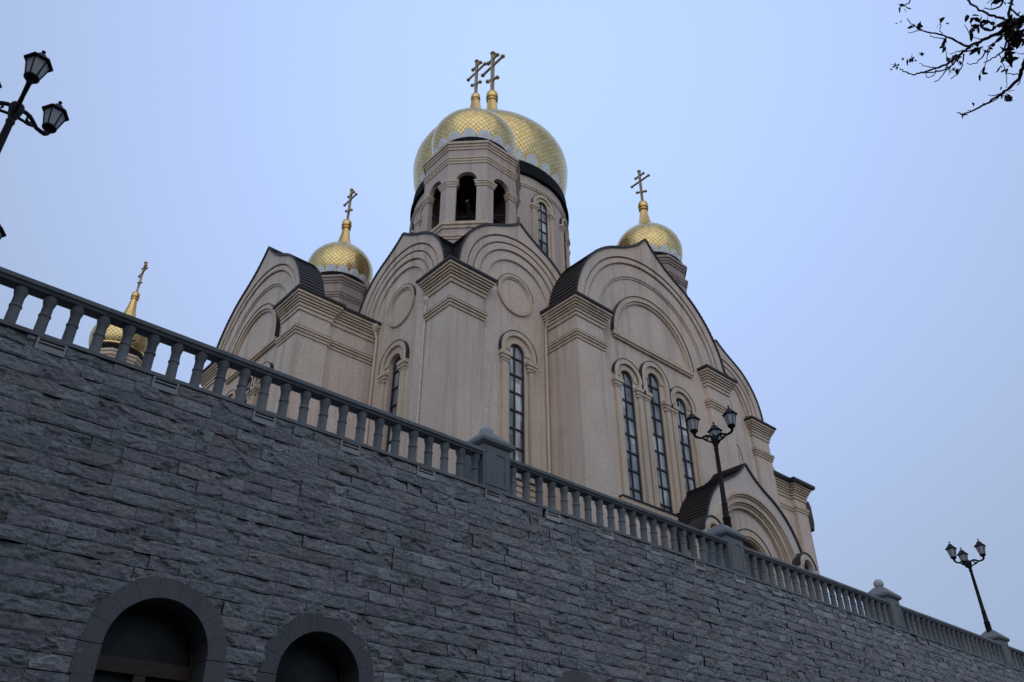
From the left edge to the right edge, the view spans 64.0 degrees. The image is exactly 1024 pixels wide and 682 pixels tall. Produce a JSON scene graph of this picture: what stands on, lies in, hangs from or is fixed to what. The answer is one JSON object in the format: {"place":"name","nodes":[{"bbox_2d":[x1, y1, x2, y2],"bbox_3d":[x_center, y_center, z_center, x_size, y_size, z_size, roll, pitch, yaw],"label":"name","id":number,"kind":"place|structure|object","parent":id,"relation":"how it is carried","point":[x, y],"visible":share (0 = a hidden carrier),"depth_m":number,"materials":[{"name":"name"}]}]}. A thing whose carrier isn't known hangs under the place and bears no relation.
{"place":"outdoors","nodes":[
{"label":"outdoors","id":0,"kind":"place"},
{"bbox_2d":[88,261,147,366],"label":"chapel","id":1,"kind":"structure","parent":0,"point":[112,340],"depth_m":44.69,"materials":[{"name":"beige paint"}]},
{"bbox_2d":[0,0,1023,650],"label":"sky","id":2,"kind":"structure","parent":0,"point":[853,242],"materials":[{"name":"blue"}]},
{"bbox_2d":[890,0,1023,118],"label":"tree","id":3,"kind":"object","parent":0,"point":[1011,35],"visible":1,"depth_m":7.35,"materials":[{"name":"black plant"}]},
{"label":"ground","id":4,"kind":"structure","parent":0,"visible":0},
{"bbox_2d":[0,318,1023,681],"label":"retaining wall","id":5,"kind":"structure","parent":4,"relation":"on","point":[154,526],"depth_m":14.51,"materials":[{"name":"stone"}]},
{"bbox_2d":[0,266,483,482],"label":"balustrade","id":6,"kind":"object","parent":5,"relation":"on","point":[50,296],"visible":0.76,"depth_m":15.00,"materials":[{"name":"stone"}]},
{"bbox_2d":[464,426,515,493],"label":"pillar","id":7,"kind":"structure","parent":5,"relation":"on","point":[494,466],"depth_m":18.61,"materials":[{"name":"stone"}]},
{"bbox_2d":[510,458,727,567],"bbox_3d":[2.974,4.664,21.119,8.336,0.944,0.340,26,-41,-34],"label":"balustrade","id":8,"kind":"object","parent":5,"relation":"on","point":[565,486],"visible":0.79,"depth_m":20.84,"materials":[{"name":"stone"}]},
{"bbox_2d":[705,524,747,575],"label":"pillar","id":9,"kind":"structure","parent":5,"relation":"on","point":[734,555],"depth_m":23.69,"materials":[{"name":"stone"}]},
{"bbox_2d":[685,405,737,527],"bbox_3d":[6.608,3.989,25.532,1.678,4.080,1.453,26,-41,-34],"label":"street lamp","id":10,"kind":"object","parent":9,"relation":"on","point":[714,430],"visible":0.98,"depth_m":25.98,"materials":[{"name":"black metal"}]},
{"bbox_2d":[743,546,889,623],"bbox_3d":[9.936,8.030,26.303,8.676,0.944,0.340,26,-41,-34],"label":"balustrade","id":11,"kind":"object","parent":5,"relation":"on","point":[825,583],"visible":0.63,"depth_m":26.10,"materials":[{"name":"stone"}]},
{"bbox_2d":[868,579,905,629],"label":"pillar","id":12,"kind":"structure","parent":5,"relation":"on","point":[894,613],"depth_m":29.02,"materials":[{"name":"stone"}]},
{"bbox_2d":[900,605,1003,663],"bbox_3d":[17.033,11.462,31.587,8.696,0.944,0.340,26,-41,-34],"label":"balustrade","id":13,"kind":"object","parent":5,"relation":"on","point":[919,623],"visible":0.73,"depth_m":31.38,"materials":[{"name":"stone"}]},
{"bbox_2d":[981,630,1015,667],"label":"pillar","id":14,"kind":"structure","parent":5,"relation":"on","point":[1005,652],"depth_m":34.29,"materials":[{"name":"stone"}]},
{"bbox_2d":[945,539,991,632],"bbox_3d":[20.457,10.719,35.822,1.678,4.000,1.453,26,-41,-34],"label":"street lamp","id":15,"kind":"object","parent":14,"relation":"on","point":[962,555],"visible":1,"depth_m":36.28,"materials":[{"name":"black metal"}]},
{"bbox_2d":[1009,646,1023,669],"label":"balustrade","id":16,"kind":"object","parent":5,"relation":"on","point":[1017,656],"visible":0.68,"depth_m":34.91,"materials":[{"name":"stone"}]},
{"bbox_3d":[-8.910,-1.151,12.714,0.980,1.540,0.980,26,-41,-34],"label":"pillar","id":17,"kind":"object","parent":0,"visible":0},
{"bbox_2d":[0,50,68,152],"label":"street lamp","id":18,"kind":"object","parent":17,"relation":"on","point":[38,67],"visible":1,"depth_m":14.58,"materials":[{"name":"black metal"}]},
{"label":"terrace","id":19,"kind":"structure","parent":0,"visible":0},
{"bbox_2d":[0,224,6,238],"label":"street lamp","id":20,"kind":"object","parent":19,"relation":"on","point":[2,233],"visible":1,"depth_m":15.67,"materials":[{"name":"black metal"}]},
{"bbox_2d":[200,51,823,601],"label":"cathedral","id":21,"kind":"structure","parent":19,"relation":"on","point":[604,369],"depth_m":35.46,"materials":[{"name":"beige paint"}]},
{"bbox_2d":[226,389,235,398],"bbox_3d":[-12.605,4.820,35.098,0.220,6.113,1.703,26,-41,-34],"label":"window","id":22,"kind":"structure","parent":21,"relation":"in","point":[231,393],"depth_m":36.55,"materials":[{"name":"beige stone"}]},
{"bbox_2d":[244,376,253,403],"bbox_3d":[-11.496,4.003,34.266,0.360,6.576,1.703,26,-41,-34],"label":"window","id":23,"kind":"structure","parent":21,"relation":"in","point":[250,383],"depth_m":34.99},
{"bbox_2d":[249,361,273,409],"bbox_3d":[-10.493,3.524,33.103,0.220,6.113,1.703,26,-41,-34],"label":"window","id":24,"kind":"structure","parent":21,"relation":"in","point":[253,390],"depth_m":34.42,"materials":[{"name":"beige stone"}]},
{"bbox_2d":[377,339,409,454],"bbox_3d":[-4.773,2.777,32.560,0.510,6.408,1.980,26,-41,-34],"label":"window","id":25,"kind":"structure","parent":21,"relation":"in","point":[400,346],"depth_m":33.29,"materials":[{"name":"beige stone"}]},
{"bbox_2d":[409,223,413,232],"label":"window","id":26,"kind":"structure","parent":21,"relation":"in","point":[411,230],"depth_m":52.04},
{"bbox_2d":[415,205,422,231],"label":"window","id":27,"kind":"structure","parent":21,"relation":"in","point":[420,213],"depth_m":50.84,"materials":[{"name":"beige stone"}]},
{"bbox_2d":[498,330,537,483],"bbox_3d":[0.220,2.444,32.258,1.980,6.638,0.360,26,-41,-34],"label":"window","id":28,"kind":"structure","parent":21,"relation":"in","point":[513,373],"depth_m":32.48,"materials":[{"name":"beige stone"}]},
{"bbox_2d":[530,194,555,263],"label":"window","id":29,"kind":"structure","parent":21,"relation":"in","point":[544,240],"depth_m":49.60,"materials":[{"name":"beige stone"}]},
{"bbox_2d":[559,217,569,272],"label":"window","id":30,"kind":"structure","parent":21,"relation":"in","point":[563,229],"depth_m":51.43,"materials":[{"name":"beige stone"}]},
{"bbox_2d":[611,358,653,504],"bbox_3d":[4.957,3.620,34.022,1.980,6.588,0.360,26,-41,-34],"label":"window","id":31,"kind":"structure","parent":21,"relation":"in","point":[629,454],"depth_m":33.97,"materials":[{"name":"beige stone"}]},
{"bbox_2d":[639,361,681,513],"bbox_3d":[6.341,4.029,35.221,1.980,7.208,0.360,26,-41,-34],"label":"window","id":32,"kind":"structure","parent":21,"relation":"in","point":[652,406],"depth_m":35.15,"materials":[{"name":"beige stone"}]},
{"bbox_2d":[670,386,704,502],"bbox_3d":[7.724,4.958,36.082,1.980,6.588,0.360,26,-41,-34],"label":"window","id":33,"kind":"structure","parent":21,"relation":"in","point":[685,469],"depth_m":36.36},
{"bbox_2d":[737,444,743,463],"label":"window","id":34,"kind":"structure","parent":21,"relation":"in","point":[739,451],"depth_m":42.02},
{"bbox_2d":[743,542,760,579],"bbox_3d":[9.773,10.491,33.239,2.320,4.810,0.060,26,-41,-34],"label":"door","id":35,"kind":"structure","parent":21,"relation":"in","point":[744,544],"depth_m":34.37,"materials":[{"name":"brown wood"}]}
]}

